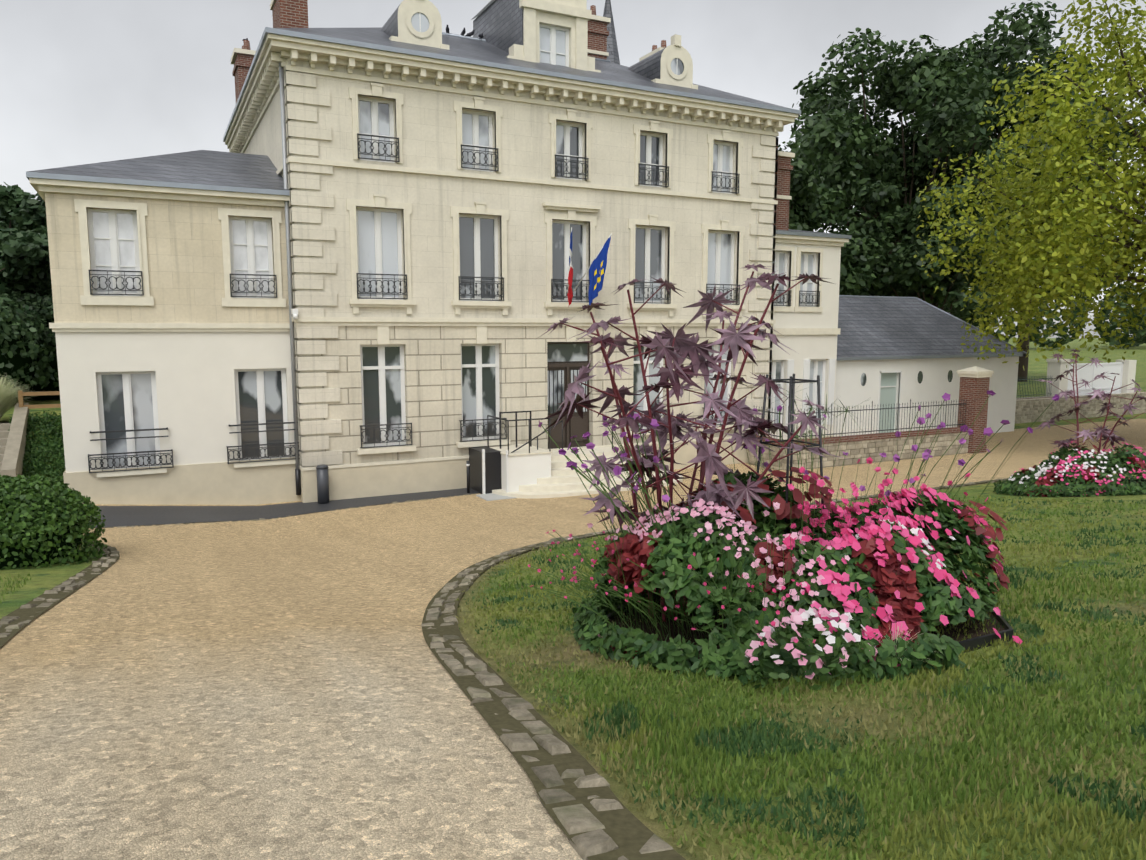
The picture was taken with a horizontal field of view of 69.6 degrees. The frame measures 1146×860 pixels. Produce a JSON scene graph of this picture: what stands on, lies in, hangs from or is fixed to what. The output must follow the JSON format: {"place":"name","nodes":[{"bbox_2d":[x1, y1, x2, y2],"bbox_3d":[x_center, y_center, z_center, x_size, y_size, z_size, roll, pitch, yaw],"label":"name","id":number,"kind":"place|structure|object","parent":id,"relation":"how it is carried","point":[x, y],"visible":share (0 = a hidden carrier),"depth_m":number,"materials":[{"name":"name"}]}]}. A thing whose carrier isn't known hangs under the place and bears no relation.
{"place":"outdoors","nodes":[
{"label":"outdoors","id":0,"kind":"place"},
{"bbox_2d":[0,419,1145,859],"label":"gravel drive","id":1,"kind":"structure","parent":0,"point":[280,689],"depth_m":5.13,"materials":[{"name":"beige gravel"}]},
{"bbox_2d":[0,390,64,481],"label":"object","id":2,"kind":"object","parent":1,"relation":"on","point":[12,444],"visible":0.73,"depth_m":21.67,"materials":[{"name":"green plant"}]},
{"bbox_2d":[0,221,8,228],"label":"tree","id":3,"kind":"object","parent":2,"relation":"on","point":[2,223],"visible":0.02,"depth_m":37.55,"materials":[{"name":"plant"}]},
{"bbox_2d":[0,374,34,418],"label":"variegated grass","id":4,"kind":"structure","parent":2,"relation":"on","point":[6,394],"depth_m":22.39,"materials":[{"name":"green plant"}]},
{"bbox_2d":[0,182,45,233],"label":"foliage","id":5,"kind":"object","parent":2,"relation":"on","point":[12,197],"visible":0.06,"depth_m":35.90,"materials":[{"name":"green plant"}]},
{"bbox_2d":[0,232,49,296],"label":"foliage","id":6,"kind":"object","parent":2,"relation":"on","point":[34,260],"visible":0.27,"depth_m":28.84,"materials":[{"name":"green plant"}]},
{"bbox_2d":[0,193,51,295],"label":"foliage","id":7,"kind":"object","parent":2,"relation":"on","point":[29,282],"visible":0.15,"depth_m":30.65,"materials":[{"name":"green plant"}]},
{"bbox_2d":[0,290,54,405],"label":"understorey","id":8,"kind":"object","parent":2,"relation":"on","point":[19,351],"visible":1,"depth_m":26.71,"materials":[{"name":"green plant"}]},
{"bbox_2d":[4,291,59,400],"bbox_3d":[-19.471,-2.760,30.244,5.509,4.616,4.456,-4,8,-27],"label":"understorey","id":9,"kind":"object","parent":2,"relation":"on","point":[42,305],"visible":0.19,"depth_m":28.99,"materials":[{"name":"green plant"}]},
{"bbox_2d":[8,410,65,485],"bbox_3d":[-13.993,0.503,21.574,1.509,1.853,2.489,-4,8,-27],"label":"hedge","id":10,"kind":"object","parent":2,"relation":"on","point":[50,450],"visible":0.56,"depth_m":21.70,"materials":[{"name":"green plant"}]},
{"bbox_2d":[89,488,478,526],"bbox_3d":[-12.858,1.942,17.277,24.000,1.084,3.150,-4,8,-27],"label":"asphalt strip","id":11,"kind":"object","parent":1,"relation":"on","point":[115,516],"visible":0.64,"depth_m":20.35,"materials":[{"name":"grey asphalt"}]},
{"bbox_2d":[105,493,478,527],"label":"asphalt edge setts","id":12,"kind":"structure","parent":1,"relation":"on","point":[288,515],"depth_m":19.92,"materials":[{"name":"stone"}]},
{"bbox_2d":[0,478,1008,859],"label":"kerb stones","id":13,"kind":"object","parent":1,"relation":"on","point":[590,812],"visible":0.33,"depth_m":4.44,"materials":[{"name":"grey stone"}]},
{"bbox_2d":[0,338,1145,618],"bbox_3d":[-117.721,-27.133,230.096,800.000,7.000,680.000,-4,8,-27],"label":"lawn","id":14,"kind":"structure","parent":0,"point":[42,580],"depth_m":43.16,"materials":[{"name":"green plant"}]},
{"bbox_2d":[0,474,107,569],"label":"shrub","id":15,"kind":"object","parent":14,"relation":"on","point":[44,522],"visible":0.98,"depth_m":12.41,"materials":[{"name":"green plant"}]},
{"bbox_2d":[26,0,851,504],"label":"mansion","id":16,"kind":"structure","parent":14,"relation":"on","point":[360,262],"depth_m":22.71,"materials":[{"name":"stone"}]},
{"bbox_2d":[242,25,483,42],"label":"birds","id":17,"kind":"object","parent":16,"relation":"attached to","point":[469,34],"visible":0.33,"depth_m":26.61},
{"bbox_2d":[789,158,899,295],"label":"foliage","id":18,"kind":"object","parent":14,"relation":"on","point":[810,206],"visible":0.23,"depth_m":44.62,"materials":[{"name":"green plant"}]},
{"bbox_2d":[822,175,1026,329],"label":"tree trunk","id":19,"kind":"object","parent":14,"relation":"on","point":[907,276],"visible":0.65,"depth_m":45.26,"materials":[{"name":"green plant"}]},
{"bbox_2d":[834,295,1026,436],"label":"outbuilding","id":20,"kind":"structure","parent":14,"relation":"on","point":[893,350],"depth_m":34.48,"materials":[{"name":"paint"}]},
{"bbox_2d":[748,366,1145,469],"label":"wall","id":21,"kind":"structure","parent":14,"relation":"on","point":[974,388],"depth_m":29.83,"materials":[{"name":"beige stone"}]},
{"bbox_2d":[778,0,1132,275],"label":"foliage","id":22,"kind":"object","parent":14,"relation":"on","point":[944,95],"visible":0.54,"depth_m":50.76,"materials":[{"name":"green plant"}]},
{"bbox_2d":[914,0,1145,368],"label":"foliage","id":23,"kind":"object","parent":14,"relation":"on","point":[1100,213],"visible":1,"depth_m":28.04,"materials":[{"name":"green plant"}]},
{"bbox_2d":[938,285,1145,348],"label":"tree line","id":24,"kind":"object","parent":14,"relation":"on","point":[1138,339],"visible":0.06,"depth_m":183.43,"materials":[{"name":"green plant"}]},
{"bbox_2d":[963,94,1145,381],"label":"tree","id":25,"kind":"object","parent":14,"relation":"on","point":[1022,372],"visible":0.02,"depth_m":68.45,"materials":[{"name":"green plant"}]},
{"bbox_2d":[1016,359,1136,398],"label":"boundary wall gate","id":26,"kind":"structure","parent":14,"relation":"on","point":[1125,370],"depth_m":44.11,"materials":[{"name":"white"}]},
{"bbox_2d":[0,0,1145,338],"label":"sky","id":27,"kind":"structure","parent":0,"point":[82,82],"materials":[{"name":"white"}]},
{"bbox_2d":[457,472,1145,859],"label":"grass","id":28,"kind":"structure","parent":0,"point":[655,824],"depth_m":4.74,"materials":[{"name":"green plant"}]},
{"bbox_2d":[0,494,1145,859],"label":"lawn grass","id":29,"kind":"structure","parent":28,"relation":"on","point":[1062,734],"depth_m":4.21,"materials":[{"name":"green plant"}]},
{"bbox_2d":[744,374,823,601],"bbox_3d":[1.893,0.568,7.237,0.523,2.102,0.522,-4,8,-27],"label":"plant support obelisk","id":30,"kind":"object","parent":28,"relation":"on","point":[792,382],"visible":0.42,"depth_m":7.11,"materials":[{"name":"black metal"}]},
{"bbox_2d":[570,471,1022,694],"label":"flower bed","id":31,"kind":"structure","parent":28,"relation":"on","point":[854,564],"depth_m":5.76,"materials":[{"name":"green plant"}]},
{"bbox_2d":[538,413,706,643],"bbox_3d":[0.492,0.750,7.112,1.415,1.989,2.745,-1,7,-11],"label":"verbena","id":32,"kind":"object","parent":31,"relation":"on","point":[572,465],"visible":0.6,"depth_m":6.46,"materials":[{"name":"purple plant"}]},
{"bbox_2d":[568,502,804,641],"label":"tall pale stems","id":33,"kind":"object","parent":31,"relation":"on","point":[776,506],"visible":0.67,"depth_m":5.71,"materials":[{"name":"green"}]},
{"bbox_2d":[538,264,849,621],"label":"castor oil plant stems","id":34,"kind":"object","parent":31,"relation":"on","point":[679,347],"visible":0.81,"depth_m":6.80,"materials":[{"name":"purple plant"}]},
{"bbox_2d":[528,530,873,645],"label":"ornamental grass","id":35,"kind":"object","parent":31,"relation":"on","point":[630,595],"visible":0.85,"depth_m":6.12,"materials":[{"name":"green plant"}]},
{"bbox_2d":[672,549,787,617],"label":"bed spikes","id":36,"kind":"object","parent":31,"relation":"on","point":[729,580],"visible":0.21,"depth_m":5.71,"materials":[{"name":"green plant"}]},
{"bbox_2d":[705,467,1007,546],"bbox_3d":[2.345,0.695,7.010,2.771,0.768,0.700,-1,7,-6],"label":"tall coleus","id":37,"kind":"object","parent":31,"relation":"on","point":[786,510],"visible":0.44,"depth_m":6.80,"materials":[{"name":"red plant"}]},
{"bbox_2d":[787,457,987,617],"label":"tall pink stems","id":38,"kind":"object","parent":31,"relation":"on","point":[855,489],"visible":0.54,"depth_m":6.30,"materials":[{"name":"green"}]},
{"bbox_2d":[728,390,1058,586],"bbox_3d":[2.749,0.634,7.535,2.807,2.045,1.406,5,9,35],"label":"verbena","id":39,"kind":"object","parent":31,"relation":"on","point":[926,455],"visible":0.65,"depth_m":7.33,"materials":[{"name":"purple plant"}]},
{"bbox_2d":[863,625,934,661],"bbox_3d":[2.062,1.400,5.303,0.522,0.325,0.545,0,7,-4],"label":"flowering plant","id":40,"kind":"object","parent":31,"relation":"on","point":[897,636],"visible":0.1,"depth_m":5.31,"materials":[{"name":"green plant"}]},
{"bbox_2d":[769,386,869,504],"bbox_3d":[2.336,0.545,8.347,0.994,2.112,1.529,1,7,8],"label":"flowering plant","id":41,"kind":"object","parent":28,"relation":"on","point":[811,431],"visible":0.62,"depth_m":8.21,"materials":[{"name":"green"}]},
{"bbox_2d":[993,440,1145,496],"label":"flower bed","id":42,"kind":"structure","parent":28,"relation":"on","point":[1043,478],"depth_m":15.36,"materials":[{"name":"pink plant"}]},
{"bbox_2d":[1034,349,1145,483],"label":"castor plant stems","id":43,"kind":"object","parent":28,"relation":"on","point":[1106,434],"visible":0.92,"depth_m":16.37,"materials":[{"name":"purple plant"}]}
]}

